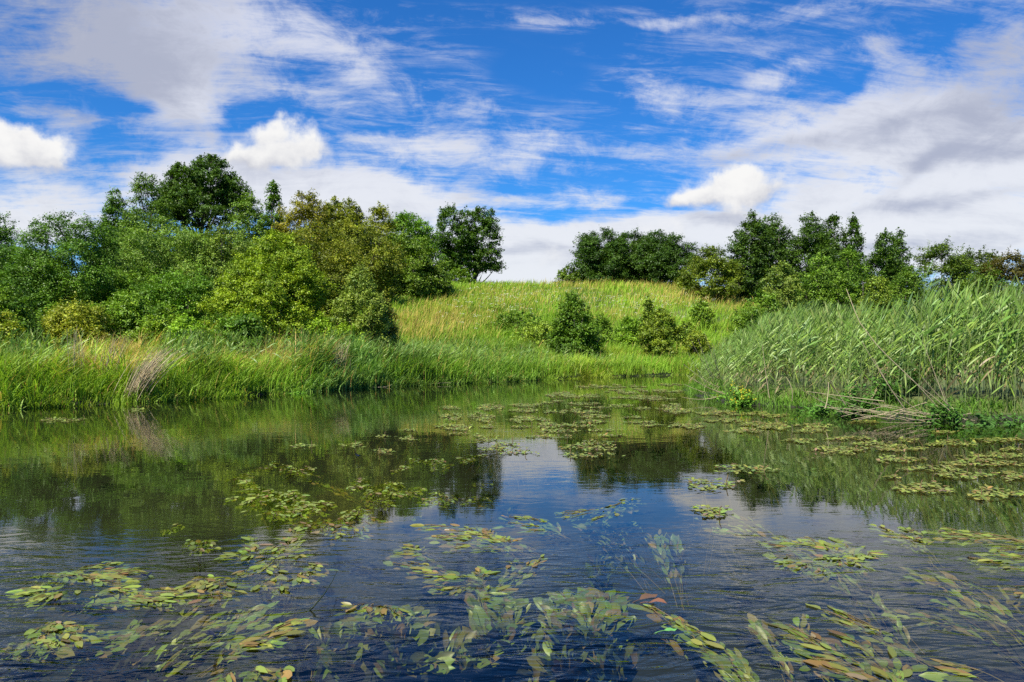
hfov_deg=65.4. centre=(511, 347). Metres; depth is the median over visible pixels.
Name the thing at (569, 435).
pondweed raft
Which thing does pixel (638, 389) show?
pondweed raft
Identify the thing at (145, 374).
dead reed tuft
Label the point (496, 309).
shrub
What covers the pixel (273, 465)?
pondweed clump
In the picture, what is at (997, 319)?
reed
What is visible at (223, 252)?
tree
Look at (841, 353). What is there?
reed
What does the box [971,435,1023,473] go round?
pondweed raft
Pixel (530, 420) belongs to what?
pondweed raft
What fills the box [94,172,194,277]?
tree
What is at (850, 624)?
pondweed clump
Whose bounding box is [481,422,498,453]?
pondweed raft
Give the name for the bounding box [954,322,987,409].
reed
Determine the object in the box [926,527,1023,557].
pondweed clump
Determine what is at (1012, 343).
reed
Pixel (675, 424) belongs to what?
pondweed raft
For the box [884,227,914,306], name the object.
tree
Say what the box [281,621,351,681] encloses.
pondweed clump
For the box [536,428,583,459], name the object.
pondweed raft
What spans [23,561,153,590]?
pondweed clump
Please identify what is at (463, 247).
lone tree
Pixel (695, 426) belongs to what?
pondweed raft
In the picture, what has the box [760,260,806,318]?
bush
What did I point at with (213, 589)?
pondweed clump
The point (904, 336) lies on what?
tall reed
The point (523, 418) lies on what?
pondweed raft
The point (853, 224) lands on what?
tree
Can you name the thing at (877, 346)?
reed
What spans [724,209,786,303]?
tree
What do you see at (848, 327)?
reed
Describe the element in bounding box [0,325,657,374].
reed bed
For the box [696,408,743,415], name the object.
pondweed raft
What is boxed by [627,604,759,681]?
pondweed clump
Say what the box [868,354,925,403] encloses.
nettle clump
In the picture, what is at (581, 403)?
pondweed raft
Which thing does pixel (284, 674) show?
pondweed clump
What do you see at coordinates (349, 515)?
pondweed clump
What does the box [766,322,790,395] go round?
reed
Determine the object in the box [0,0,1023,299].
sky
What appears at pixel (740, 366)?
reed
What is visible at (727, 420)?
pondweed raft
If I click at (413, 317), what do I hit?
grass
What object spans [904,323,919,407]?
reed
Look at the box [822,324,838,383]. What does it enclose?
reed
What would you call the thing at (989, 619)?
pondweed clump
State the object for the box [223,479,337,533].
pondweed clump
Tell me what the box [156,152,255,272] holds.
tall tree
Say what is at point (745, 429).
pondweed raft
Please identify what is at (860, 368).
reed
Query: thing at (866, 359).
reed
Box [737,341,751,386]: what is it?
reed
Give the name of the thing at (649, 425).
pondweed raft
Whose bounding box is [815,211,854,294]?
tree
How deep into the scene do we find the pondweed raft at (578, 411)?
13.61 m
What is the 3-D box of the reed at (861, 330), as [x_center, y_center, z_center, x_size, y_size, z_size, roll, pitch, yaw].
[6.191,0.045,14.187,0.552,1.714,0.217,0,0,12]
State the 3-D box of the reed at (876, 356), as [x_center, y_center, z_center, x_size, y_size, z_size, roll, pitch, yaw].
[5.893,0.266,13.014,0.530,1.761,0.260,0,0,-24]
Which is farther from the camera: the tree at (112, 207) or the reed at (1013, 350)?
the tree at (112, 207)
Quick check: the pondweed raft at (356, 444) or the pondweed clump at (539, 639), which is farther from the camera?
the pondweed raft at (356, 444)
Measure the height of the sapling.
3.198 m
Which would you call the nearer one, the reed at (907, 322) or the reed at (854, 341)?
the reed at (907, 322)
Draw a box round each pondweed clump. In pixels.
[0,629,134,681]
[5,584,196,623]
[8,621,102,671]
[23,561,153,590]
[65,604,234,681]
[142,601,293,681]
[159,523,184,561]
[174,574,252,620]
[180,539,220,579]
[196,618,317,681]
[210,665,294,681]
[214,527,338,629]
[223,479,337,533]
[224,467,320,499]
[264,461,295,475]
[279,466,316,483]
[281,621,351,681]
[284,517,392,546]
[302,476,600,537]
[317,604,454,681]
[334,602,410,623]
[335,478,426,520]
[337,508,378,531]
[379,554,547,595]
[385,543,444,567]
[391,454,488,474]
[410,524,539,561]
[416,622,552,681]
[417,491,457,519]
[443,494,492,526]
[443,585,535,681]
[492,515,570,539]
[526,587,638,681]
[554,497,656,526]
[569,521,667,593]
[585,553,616,592]
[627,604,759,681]
[646,529,688,610]
[662,613,834,681]
[694,512,816,584]
[760,535,887,595]
[764,618,927,681]
[805,603,951,681]
[815,568,925,680]
[867,524,943,569]
[881,566,1023,672]
[918,658,1003,681]
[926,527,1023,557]
[957,552,1023,573]
[1002,585,1023,605]
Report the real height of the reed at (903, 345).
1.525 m
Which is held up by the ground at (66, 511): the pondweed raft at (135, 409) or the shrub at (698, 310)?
the shrub at (698, 310)
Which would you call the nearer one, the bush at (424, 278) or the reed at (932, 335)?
the reed at (932, 335)
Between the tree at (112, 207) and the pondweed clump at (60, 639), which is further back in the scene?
the tree at (112, 207)
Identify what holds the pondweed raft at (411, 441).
on the water
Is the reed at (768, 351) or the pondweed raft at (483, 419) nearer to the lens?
the pondweed raft at (483, 419)
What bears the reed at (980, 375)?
on the ground at (66, 511)
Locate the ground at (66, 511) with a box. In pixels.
[0,287,1023,681]
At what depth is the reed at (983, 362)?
12.51 m
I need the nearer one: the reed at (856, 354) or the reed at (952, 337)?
the reed at (952, 337)
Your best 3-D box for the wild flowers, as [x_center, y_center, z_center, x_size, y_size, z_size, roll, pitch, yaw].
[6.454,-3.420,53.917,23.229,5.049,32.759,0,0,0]
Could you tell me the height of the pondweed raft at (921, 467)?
0.374 m
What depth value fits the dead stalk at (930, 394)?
11.48 m
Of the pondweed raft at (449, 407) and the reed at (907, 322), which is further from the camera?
the pondweed raft at (449, 407)
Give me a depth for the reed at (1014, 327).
12.49 m
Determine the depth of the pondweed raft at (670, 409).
14.30 m
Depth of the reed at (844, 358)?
13.98 m
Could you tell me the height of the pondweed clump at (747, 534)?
0.376 m
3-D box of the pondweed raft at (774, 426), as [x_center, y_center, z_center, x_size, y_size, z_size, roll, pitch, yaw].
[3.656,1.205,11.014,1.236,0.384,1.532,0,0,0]
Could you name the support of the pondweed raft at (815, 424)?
on the water
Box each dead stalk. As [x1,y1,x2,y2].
[807,391,880,400]
[827,407,886,412]
[838,411,897,419]
[844,409,907,420]
[846,289,937,406]
[850,406,924,421]
[851,399,919,415]
[862,342,903,407]
[865,409,927,417]
[904,374,949,410]
[920,375,956,411]
[923,343,947,406]
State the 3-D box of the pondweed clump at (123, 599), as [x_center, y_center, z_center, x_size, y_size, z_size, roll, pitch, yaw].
[-1.846,1.196,3.563,0.887,0.214,0.435,0,0,19]
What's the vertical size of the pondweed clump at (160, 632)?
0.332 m
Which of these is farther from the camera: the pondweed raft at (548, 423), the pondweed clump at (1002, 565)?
the pondweed raft at (548, 423)
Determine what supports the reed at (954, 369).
on the ground at (66, 511)
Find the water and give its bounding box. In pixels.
[0,373,1023,677]
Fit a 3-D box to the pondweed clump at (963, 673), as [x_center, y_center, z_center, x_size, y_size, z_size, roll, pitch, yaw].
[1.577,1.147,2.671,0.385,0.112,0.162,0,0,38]
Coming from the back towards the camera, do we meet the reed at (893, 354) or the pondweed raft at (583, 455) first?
the reed at (893, 354)
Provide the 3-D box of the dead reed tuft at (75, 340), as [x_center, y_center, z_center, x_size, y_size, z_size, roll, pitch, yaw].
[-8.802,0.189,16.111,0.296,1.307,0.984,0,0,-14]
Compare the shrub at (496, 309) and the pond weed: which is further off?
the shrub at (496, 309)
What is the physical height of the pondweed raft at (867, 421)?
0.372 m
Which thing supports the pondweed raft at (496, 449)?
on the water
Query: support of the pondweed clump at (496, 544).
on the water
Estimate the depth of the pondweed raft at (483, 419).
12.20 m
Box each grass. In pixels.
[0,276,1022,405]
[0,313,713,409]
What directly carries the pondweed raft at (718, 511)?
on the water
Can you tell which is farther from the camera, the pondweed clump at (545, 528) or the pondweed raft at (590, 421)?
the pondweed raft at (590, 421)
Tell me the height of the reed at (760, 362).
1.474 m
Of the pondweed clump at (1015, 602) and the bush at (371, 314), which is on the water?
the pondweed clump at (1015, 602)
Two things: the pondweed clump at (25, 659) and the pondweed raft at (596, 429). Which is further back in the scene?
the pondweed raft at (596, 429)
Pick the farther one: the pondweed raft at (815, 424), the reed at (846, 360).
the reed at (846, 360)
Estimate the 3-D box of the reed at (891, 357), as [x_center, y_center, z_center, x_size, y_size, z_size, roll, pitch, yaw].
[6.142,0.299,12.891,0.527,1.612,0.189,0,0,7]
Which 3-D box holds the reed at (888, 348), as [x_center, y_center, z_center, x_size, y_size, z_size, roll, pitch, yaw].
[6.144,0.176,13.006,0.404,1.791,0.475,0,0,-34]
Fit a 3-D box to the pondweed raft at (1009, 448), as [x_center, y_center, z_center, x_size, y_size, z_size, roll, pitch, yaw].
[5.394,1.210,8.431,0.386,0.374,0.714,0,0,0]
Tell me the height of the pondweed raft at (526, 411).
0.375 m
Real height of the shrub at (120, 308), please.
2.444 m
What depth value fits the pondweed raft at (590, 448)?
8.76 m
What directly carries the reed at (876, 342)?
on the ground at (66, 511)
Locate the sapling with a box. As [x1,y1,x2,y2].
[636,293,657,347]
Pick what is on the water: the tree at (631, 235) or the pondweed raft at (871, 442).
the pondweed raft at (871, 442)
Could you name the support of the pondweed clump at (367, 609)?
on the water
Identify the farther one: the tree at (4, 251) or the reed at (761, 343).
the tree at (4, 251)
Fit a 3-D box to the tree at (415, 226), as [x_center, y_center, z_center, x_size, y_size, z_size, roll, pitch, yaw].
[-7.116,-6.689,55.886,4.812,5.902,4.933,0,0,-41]
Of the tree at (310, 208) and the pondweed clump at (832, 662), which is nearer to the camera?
the pondweed clump at (832, 662)
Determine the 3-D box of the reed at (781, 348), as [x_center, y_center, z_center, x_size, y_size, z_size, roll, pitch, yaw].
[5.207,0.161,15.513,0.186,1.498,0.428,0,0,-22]
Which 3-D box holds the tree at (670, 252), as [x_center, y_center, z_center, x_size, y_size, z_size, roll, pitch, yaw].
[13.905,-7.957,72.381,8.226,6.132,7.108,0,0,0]
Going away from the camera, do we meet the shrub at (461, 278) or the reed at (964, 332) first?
the reed at (964, 332)
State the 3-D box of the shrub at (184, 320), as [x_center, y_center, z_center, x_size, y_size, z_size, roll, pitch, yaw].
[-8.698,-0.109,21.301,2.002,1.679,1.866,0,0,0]
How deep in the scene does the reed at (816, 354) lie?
14.93 m
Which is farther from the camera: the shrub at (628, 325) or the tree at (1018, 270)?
the tree at (1018, 270)
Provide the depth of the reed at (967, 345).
12.45 m
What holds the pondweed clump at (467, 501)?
on the water
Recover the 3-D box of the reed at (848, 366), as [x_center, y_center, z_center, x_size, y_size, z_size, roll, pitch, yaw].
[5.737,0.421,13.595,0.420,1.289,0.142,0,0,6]
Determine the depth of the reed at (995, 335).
12.39 m
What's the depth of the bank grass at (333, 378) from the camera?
19.79 m
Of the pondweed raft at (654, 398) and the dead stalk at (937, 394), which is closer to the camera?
the dead stalk at (937, 394)
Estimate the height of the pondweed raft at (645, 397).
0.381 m
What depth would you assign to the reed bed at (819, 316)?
14.46 m
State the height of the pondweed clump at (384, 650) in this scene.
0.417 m
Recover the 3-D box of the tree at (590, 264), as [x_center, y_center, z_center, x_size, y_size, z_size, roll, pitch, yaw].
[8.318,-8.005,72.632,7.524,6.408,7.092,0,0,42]
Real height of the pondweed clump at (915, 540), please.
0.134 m
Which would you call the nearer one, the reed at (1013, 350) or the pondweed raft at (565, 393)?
the reed at (1013, 350)
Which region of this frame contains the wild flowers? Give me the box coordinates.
[439,280,727,328]
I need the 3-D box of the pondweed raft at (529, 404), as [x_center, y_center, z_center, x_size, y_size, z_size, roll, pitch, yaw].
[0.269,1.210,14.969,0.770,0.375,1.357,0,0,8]
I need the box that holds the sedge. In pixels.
[680,374,1022,421]
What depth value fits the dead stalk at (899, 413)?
11.54 m
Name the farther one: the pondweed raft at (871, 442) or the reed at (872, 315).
the reed at (872, 315)
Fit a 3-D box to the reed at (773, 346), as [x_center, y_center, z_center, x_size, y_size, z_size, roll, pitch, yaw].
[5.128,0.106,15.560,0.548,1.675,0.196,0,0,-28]
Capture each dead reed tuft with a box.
[67,330,85,370]
[92,334,131,376]
[111,346,187,400]
[327,341,350,372]
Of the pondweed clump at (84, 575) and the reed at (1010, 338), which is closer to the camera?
the pondweed clump at (84, 575)
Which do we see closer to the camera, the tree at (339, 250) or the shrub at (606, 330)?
the tree at (339, 250)
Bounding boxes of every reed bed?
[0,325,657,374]
[703,271,1023,396]
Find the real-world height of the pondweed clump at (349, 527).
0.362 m
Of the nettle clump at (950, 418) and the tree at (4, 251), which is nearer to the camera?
the nettle clump at (950, 418)
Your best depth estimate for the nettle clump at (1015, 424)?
11.27 m
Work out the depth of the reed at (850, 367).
13.17 m
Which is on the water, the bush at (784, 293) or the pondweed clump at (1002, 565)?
the pondweed clump at (1002, 565)
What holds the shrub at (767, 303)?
on the ground at (66, 511)
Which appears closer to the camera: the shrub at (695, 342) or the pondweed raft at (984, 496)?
the pondweed raft at (984, 496)
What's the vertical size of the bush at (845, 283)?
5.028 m
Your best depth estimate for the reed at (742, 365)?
16.22 m
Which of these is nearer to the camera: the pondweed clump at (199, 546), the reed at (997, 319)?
the pondweed clump at (199, 546)
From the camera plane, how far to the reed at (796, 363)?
15.09 m
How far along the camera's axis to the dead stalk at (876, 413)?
11.63 m
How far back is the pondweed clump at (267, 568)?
4.17 m
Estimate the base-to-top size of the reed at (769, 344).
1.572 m
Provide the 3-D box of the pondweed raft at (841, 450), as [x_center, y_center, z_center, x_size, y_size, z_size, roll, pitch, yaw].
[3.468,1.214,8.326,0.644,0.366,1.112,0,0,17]
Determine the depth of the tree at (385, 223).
53.07 m
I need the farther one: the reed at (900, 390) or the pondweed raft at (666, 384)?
the pondweed raft at (666, 384)
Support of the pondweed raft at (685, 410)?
on the water
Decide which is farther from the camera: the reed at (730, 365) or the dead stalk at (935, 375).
the reed at (730, 365)
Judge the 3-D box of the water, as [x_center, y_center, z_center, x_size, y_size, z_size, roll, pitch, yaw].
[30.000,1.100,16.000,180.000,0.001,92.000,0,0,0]
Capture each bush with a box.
[80,259,181,324]
[135,263,225,330]
[189,227,339,348]
[196,289,266,329]
[324,262,400,350]
[372,298,405,348]
[375,225,457,300]
[543,290,608,358]
[634,307,690,357]
[674,243,744,302]
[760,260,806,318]
[788,252,847,322]
[820,271,862,320]
[827,244,872,309]
[855,274,900,350]
[887,262,941,345]
[930,261,1022,356]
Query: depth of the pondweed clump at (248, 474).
7.23 m
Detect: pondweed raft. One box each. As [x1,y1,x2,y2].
[39,415,86,422]
[131,407,144,411]
[270,441,317,480]
[322,440,365,478]
[356,448,395,486]
[361,435,390,464]
[377,435,416,468]
[403,427,420,455]
[426,420,473,456]
[439,413,462,443]
[440,405,459,408]
[449,431,469,458]
[453,433,499,472]
[467,411,502,417]
[470,443,528,485]
[471,415,493,442]
[477,403,504,410]
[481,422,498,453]
[485,437,519,476]
[487,449,538,489]
[506,415,552,445]
[508,408,538,412]
[509,402,538,407]
[511,425,551,449]
[516,417,545,441]
[526,433,581,466]
[532,421,574,452]
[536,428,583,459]
[545,390,580,397]
[554,407,602,413]
[559,439,621,484]
[563,448,624,496]
[567,401,604,405]
[567,422,594,450]
[571,418,615,446]
[574,384,645,387]
[580,392,598,397]
[580,413,610,440]
[583,405,613,407]
[588,428,613,458]
[595,430,633,465]
[603,388,682,393]
[607,403,632,407]
[612,394,666,398]
[623,420,661,445]
[625,414,645,438]
[639,396,676,400]
[640,421,668,451]
[655,403,681,413]
[659,382,682,385]
[666,422,692,450]
[677,408,694,412]
[680,422,741,455]
[683,475,745,534]
[690,505,745,575]
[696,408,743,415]
[703,416,748,443]
[715,463,803,513]
[723,425,771,459]
[735,421,818,454]
[739,408,767,414]
[760,413,790,434]
[782,435,827,470]
[792,426,837,458]
[803,421,836,452]
[811,445,880,489]
[822,431,888,469]
[849,417,879,441]
[850,440,919,476]
[875,441,956,485]
[876,454,950,501]
[882,470,946,526]
[892,480,979,537]
[897,463,986,513]
[899,434,937,470]
[925,435,1014,479]
[930,428,956,459]
[935,468,1017,524]
[940,453,1023,508]
[955,451,1023,495]
[966,484,1023,546]
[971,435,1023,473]
[999,443,1023,474]
[1000,470,1023,506]
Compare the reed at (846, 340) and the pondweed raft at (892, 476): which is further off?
the reed at (846, 340)
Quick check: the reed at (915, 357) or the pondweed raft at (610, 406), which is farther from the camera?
the pondweed raft at (610, 406)
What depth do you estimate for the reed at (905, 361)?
12.77 m
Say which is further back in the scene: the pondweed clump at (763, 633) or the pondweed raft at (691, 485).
the pondweed raft at (691, 485)
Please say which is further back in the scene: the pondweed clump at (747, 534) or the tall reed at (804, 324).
the tall reed at (804, 324)
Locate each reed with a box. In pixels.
[718,337,728,378]
[722,351,731,389]
[723,344,740,389]
[723,348,731,389]
[725,343,735,387]
[727,341,739,382]
[727,348,738,386]
[729,330,743,376]
[730,351,739,389]
[732,347,741,389]
[734,352,745,390]
[736,331,746,388]
[736,346,747,387]
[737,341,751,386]
[738,339,754,387]
[743,336,761,390]
[744,320,767,379]
[746,330,764,387]
[747,335,768,398]
[748,329,769,392]
[755,310,782,377]
[755,323,767,379]
[756,341,769,391]
[760,315,780,376]
[764,313,781,386]
[766,321,782,396]
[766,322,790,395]
[766,323,782,371]
[770,319,786,379]
[770,333,786,392]
[771,330,789,390]
[784,299,814,378]
[784,318,810,386]
[786,331,805,387]
[792,327,817,394]
[793,317,816,390]
[794,318,818,392]
[803,321,820,399]
[803,325,820,386]
[803,328,821,393]
[807,323,828,390]
[810,323,833,390]
[813,313,829,379]
[813,327,828,397]
[815,318,839,401]
[822,308,841,393]
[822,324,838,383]
[824,309,855,394]
[824,314,845,392]
[825,310,857,387]
[828,310,853,389]
[828,312,854,398]
[829,327,851,391]
[831,333,844,392]
[835,308,858,382]
[835,318,853,379]
[837,318,866,411]
[839,304,865,389]
[840,322,858,384]
[840,342,856,393]
[842,314,866,396]
[842,329,853,393]
[842,331,857,392]
[842,340,858,392]
[844,305,876,371]
[847,304,878,386]
[847,318,862,393]
[847,318,864,397]
[848,313,879,395]
[851,301,875,381]
[852,319,877,402]
[852,325,872,393]
[852,342,863,394]
[854,305,870,391]
[862,302,871,364]
[863,318,877,388]
[864,305,885,381]
[864,314,887,397]
[864,316,887,382]
[867,316,884,368]
[869,307,890,389]
[869,324,887,393]
[871,309,894,397]
[874,305,906,399]
[877,301,907,379]
[877,319,902,399]
[878,312,912,399]
[880,317,898,377]
[882,310,909,392]
[888,297,914,379]
[888,315,910,383]
[889,300,916,365]
[892,324,918,396]
[893,324,918,395]
[895,292,919,387]
[897,298,927,400]
[899,258,944,378]
[901,318,924,381]
[903,305,939,414]
[903,322,924,394]
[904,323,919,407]
[906,287,941,379]
[916,308,945,401]
[921,301,943,410]
[930,302,951,398]
[931,308,965,406]
[942,295,967,406]
[946,303,969,399]
[951,301,972,398]
[952,304,980,401]
[953,286,980,403]
[954,294,986,396]
[954,295,985,387]
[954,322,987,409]
[957,283,998,397]
[957,303,978,384]
[963,288,997,366]
[965,313,985,390]
[967,296,1002,390]
[974,301,998,405]
[977,282,1003,395]
[979,291,1004,382]
[981,304,1000,397]
[986,294,1009,390]
[988,286,1023,402]
[988,320,1005,418]
[990,279,1018,398]
[990,308,1015,398]
[991,298,1023,392]
[992,308,1020,401]
[994,321,1020,393]
[998,296,1023,397]
[1000,306,1023,406]
[1002,282,1022,400]
[1002,293,1023,410]
[1004,314,1023,400]
[1005,310,1023,400]
[1013,316,1023,405]
[1017,332,1023,403]
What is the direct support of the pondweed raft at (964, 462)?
on the water
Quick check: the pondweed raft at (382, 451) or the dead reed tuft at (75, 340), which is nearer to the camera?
the pondweed raft at (382, 451)
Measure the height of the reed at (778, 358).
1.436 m
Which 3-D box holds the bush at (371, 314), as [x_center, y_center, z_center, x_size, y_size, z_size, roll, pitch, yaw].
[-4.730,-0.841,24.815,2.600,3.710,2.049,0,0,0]
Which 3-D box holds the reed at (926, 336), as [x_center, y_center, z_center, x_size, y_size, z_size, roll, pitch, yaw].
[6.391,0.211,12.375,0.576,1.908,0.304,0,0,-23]
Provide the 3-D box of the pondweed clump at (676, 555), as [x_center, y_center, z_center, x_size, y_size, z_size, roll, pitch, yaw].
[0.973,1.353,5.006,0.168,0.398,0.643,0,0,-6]
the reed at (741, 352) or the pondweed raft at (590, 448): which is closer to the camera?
the pondweed raft at (590, 448)
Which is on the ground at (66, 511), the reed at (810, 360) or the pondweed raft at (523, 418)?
the reed at (810, 360)
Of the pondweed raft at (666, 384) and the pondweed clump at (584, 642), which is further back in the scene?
the pondweed raft at (666, 384)
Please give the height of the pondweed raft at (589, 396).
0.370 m
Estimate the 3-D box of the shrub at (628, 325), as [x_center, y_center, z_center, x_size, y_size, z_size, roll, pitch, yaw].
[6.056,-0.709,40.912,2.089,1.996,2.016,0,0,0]
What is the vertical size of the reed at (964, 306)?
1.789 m
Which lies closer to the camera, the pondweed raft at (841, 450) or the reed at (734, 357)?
the pondweed raft at (841, 450)
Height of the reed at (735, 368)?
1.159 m
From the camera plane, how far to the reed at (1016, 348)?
12.23 m
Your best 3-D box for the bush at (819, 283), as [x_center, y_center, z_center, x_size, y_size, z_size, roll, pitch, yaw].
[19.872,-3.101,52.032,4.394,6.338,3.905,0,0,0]
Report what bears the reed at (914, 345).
on the ground at (66, 511)
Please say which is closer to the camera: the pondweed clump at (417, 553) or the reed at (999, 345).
the pondweed clump at (417, 553)
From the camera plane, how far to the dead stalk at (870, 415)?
11.63 m
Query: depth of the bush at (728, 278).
63.47 m
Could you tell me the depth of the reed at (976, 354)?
12.23 m
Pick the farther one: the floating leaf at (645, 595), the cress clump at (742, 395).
the cress clump at (742, 395)
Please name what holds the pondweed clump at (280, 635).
on the water
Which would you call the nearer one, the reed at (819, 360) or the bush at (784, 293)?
the reed at (819, 360)
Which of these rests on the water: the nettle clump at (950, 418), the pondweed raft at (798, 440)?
the pondweed raft at (798, 440)
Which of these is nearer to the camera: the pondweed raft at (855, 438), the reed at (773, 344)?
the pondweed raft at (855, 438)
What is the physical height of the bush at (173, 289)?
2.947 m
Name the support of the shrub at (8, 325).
on the ground at (66, 511)
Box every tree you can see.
[0,208,144,325]
[0,211,27,295]
[0,233,64,311]
[74,210,249,312]
[76,185,134,296]
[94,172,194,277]
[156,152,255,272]
[170,218,266,318]
[216,192,276,261]
[263,179,291,249]
[270,187,334,290]
[274,219,374,325]
[313,196,380,291]
[326,213,409,303]
[364,201,407,288]
[385,210,447,269]
[433,201,508,283]
[566,226,647,285]
[597,225,666,285]
[624,229,708,285]
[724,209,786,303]
[745,213,807,289]
[787,210,840,301]
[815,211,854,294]
[838,212,868,295]
[854,227,905,305]
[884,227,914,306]
[893,235,984,315]
[962,245,1015,292]
[976,247,1023,317]
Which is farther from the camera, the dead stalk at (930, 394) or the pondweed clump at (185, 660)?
the dead stalk at (930, 394)
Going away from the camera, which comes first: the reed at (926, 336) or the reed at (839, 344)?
the reed at (926, 336)
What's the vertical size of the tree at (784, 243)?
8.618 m
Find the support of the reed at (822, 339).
on the ground at (66, 511)
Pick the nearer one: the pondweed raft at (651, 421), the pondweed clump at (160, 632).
the pondweed clump at (160, 632)
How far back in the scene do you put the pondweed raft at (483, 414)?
12.85 m
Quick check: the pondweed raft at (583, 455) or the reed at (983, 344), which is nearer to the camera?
the pondweed raft at (583, 455)
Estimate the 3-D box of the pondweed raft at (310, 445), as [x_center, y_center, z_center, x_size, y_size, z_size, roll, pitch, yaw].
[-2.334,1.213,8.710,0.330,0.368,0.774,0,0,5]
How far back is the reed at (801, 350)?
15.15 m
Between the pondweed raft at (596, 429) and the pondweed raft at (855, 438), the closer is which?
the pondweed raft at (855, 438)
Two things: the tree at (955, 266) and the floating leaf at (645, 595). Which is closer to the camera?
the floating leaf at (645, 595)
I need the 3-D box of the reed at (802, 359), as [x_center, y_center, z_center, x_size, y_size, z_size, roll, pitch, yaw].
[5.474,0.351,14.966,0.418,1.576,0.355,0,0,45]
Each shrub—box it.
[0,285,48,350]
[0,310,35,351]
[32,291,113,351]
[34,301,64,342]
[90,287,152,344]
[119,300,188,351]
[161,313,221,352]
[207,308,271,354]
[297,311,339,339]
[326,321,364,350]
[445,264,476,283]
[481,309,552,334]
[483,305,503,312]
[510,318,558,345]
[553,265,582,286]
[590,312,613,343]
[612,315,642,349]
[672,320,696,349]
[678,329,714,356]
[687,298,716,330]
[724,302,767,346]
[738,291,787,328]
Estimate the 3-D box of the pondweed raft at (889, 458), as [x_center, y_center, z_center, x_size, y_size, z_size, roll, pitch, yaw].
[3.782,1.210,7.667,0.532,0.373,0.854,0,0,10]
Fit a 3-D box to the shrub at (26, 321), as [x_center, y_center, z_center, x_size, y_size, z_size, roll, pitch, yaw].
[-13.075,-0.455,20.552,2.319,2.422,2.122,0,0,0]
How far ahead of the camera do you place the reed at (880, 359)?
13.46 m
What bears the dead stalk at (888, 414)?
on the water
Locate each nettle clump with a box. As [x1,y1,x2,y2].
[819,382,879,416]
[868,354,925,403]
[911,397,966,425]
[954,410,1018,452]
[1004,412,1023,427]
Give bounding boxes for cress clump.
[715,381,755,405]
[796,400,838,412]
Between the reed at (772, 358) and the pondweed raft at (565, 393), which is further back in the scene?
the pondweed raft at (565, 393)
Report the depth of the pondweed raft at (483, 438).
9.55 m
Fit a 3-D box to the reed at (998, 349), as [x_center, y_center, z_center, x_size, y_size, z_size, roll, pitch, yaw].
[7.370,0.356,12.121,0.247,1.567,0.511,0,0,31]
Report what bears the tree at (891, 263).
on the ground at (66, 511)
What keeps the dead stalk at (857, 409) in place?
on the dead stalk
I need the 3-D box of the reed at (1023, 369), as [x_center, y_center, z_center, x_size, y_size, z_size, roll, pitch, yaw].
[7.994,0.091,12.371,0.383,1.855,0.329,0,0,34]
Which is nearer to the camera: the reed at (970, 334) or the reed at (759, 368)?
the reed at (970, 334)
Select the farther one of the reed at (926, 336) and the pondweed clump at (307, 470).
the reed at (926, 336)
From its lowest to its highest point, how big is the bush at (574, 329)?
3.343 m
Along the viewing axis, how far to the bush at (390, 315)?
25.59 m
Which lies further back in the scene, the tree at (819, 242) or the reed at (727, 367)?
the tree at (819, 242)
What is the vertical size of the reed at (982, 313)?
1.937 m
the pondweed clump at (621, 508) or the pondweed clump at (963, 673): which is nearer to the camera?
the pondweed clump at (963, 673)
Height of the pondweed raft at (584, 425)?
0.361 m
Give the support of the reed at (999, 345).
on the ground at (66, 511)
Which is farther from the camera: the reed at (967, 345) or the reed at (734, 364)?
the reed at (734, 364)
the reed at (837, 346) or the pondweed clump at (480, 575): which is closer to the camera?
the pondweed clump at (480, 575)
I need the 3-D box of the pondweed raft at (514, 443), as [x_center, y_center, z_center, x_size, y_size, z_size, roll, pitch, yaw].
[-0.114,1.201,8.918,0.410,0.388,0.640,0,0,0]
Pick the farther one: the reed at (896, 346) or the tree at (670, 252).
the tree at (670, 252)
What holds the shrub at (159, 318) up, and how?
on the ground at (66, 511)
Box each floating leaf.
[632,593,657,602]
[641,598,665,602]
[654,627,675,633]
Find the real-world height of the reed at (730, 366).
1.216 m
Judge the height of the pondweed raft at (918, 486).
0.380 m
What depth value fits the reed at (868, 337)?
13.16 m
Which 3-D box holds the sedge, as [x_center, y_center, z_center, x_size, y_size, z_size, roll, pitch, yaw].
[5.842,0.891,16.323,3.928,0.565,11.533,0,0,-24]
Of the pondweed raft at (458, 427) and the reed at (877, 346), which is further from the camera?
the reed at (877, 346)
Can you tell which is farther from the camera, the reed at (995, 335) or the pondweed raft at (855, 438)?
the reed at (995, 335)
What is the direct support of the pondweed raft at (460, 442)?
on the water
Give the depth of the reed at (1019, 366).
12.41 m
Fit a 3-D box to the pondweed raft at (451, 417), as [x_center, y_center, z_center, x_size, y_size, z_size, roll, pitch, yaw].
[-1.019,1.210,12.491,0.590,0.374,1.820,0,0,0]
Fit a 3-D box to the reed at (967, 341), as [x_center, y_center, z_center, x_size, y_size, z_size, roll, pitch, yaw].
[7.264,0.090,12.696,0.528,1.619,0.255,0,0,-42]
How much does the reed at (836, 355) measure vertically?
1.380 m
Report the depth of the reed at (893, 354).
12.96 m
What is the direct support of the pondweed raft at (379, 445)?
on the water
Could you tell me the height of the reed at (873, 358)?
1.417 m
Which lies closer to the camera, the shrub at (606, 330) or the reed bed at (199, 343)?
the reed bed at (199, 343)
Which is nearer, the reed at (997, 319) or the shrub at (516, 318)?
the reed at (997, 319)
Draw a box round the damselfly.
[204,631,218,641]
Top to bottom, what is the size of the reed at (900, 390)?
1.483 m
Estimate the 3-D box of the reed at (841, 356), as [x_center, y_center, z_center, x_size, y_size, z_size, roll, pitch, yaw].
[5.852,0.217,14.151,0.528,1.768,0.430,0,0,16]
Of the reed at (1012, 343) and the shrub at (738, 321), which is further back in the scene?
the shrub at (738, 321)

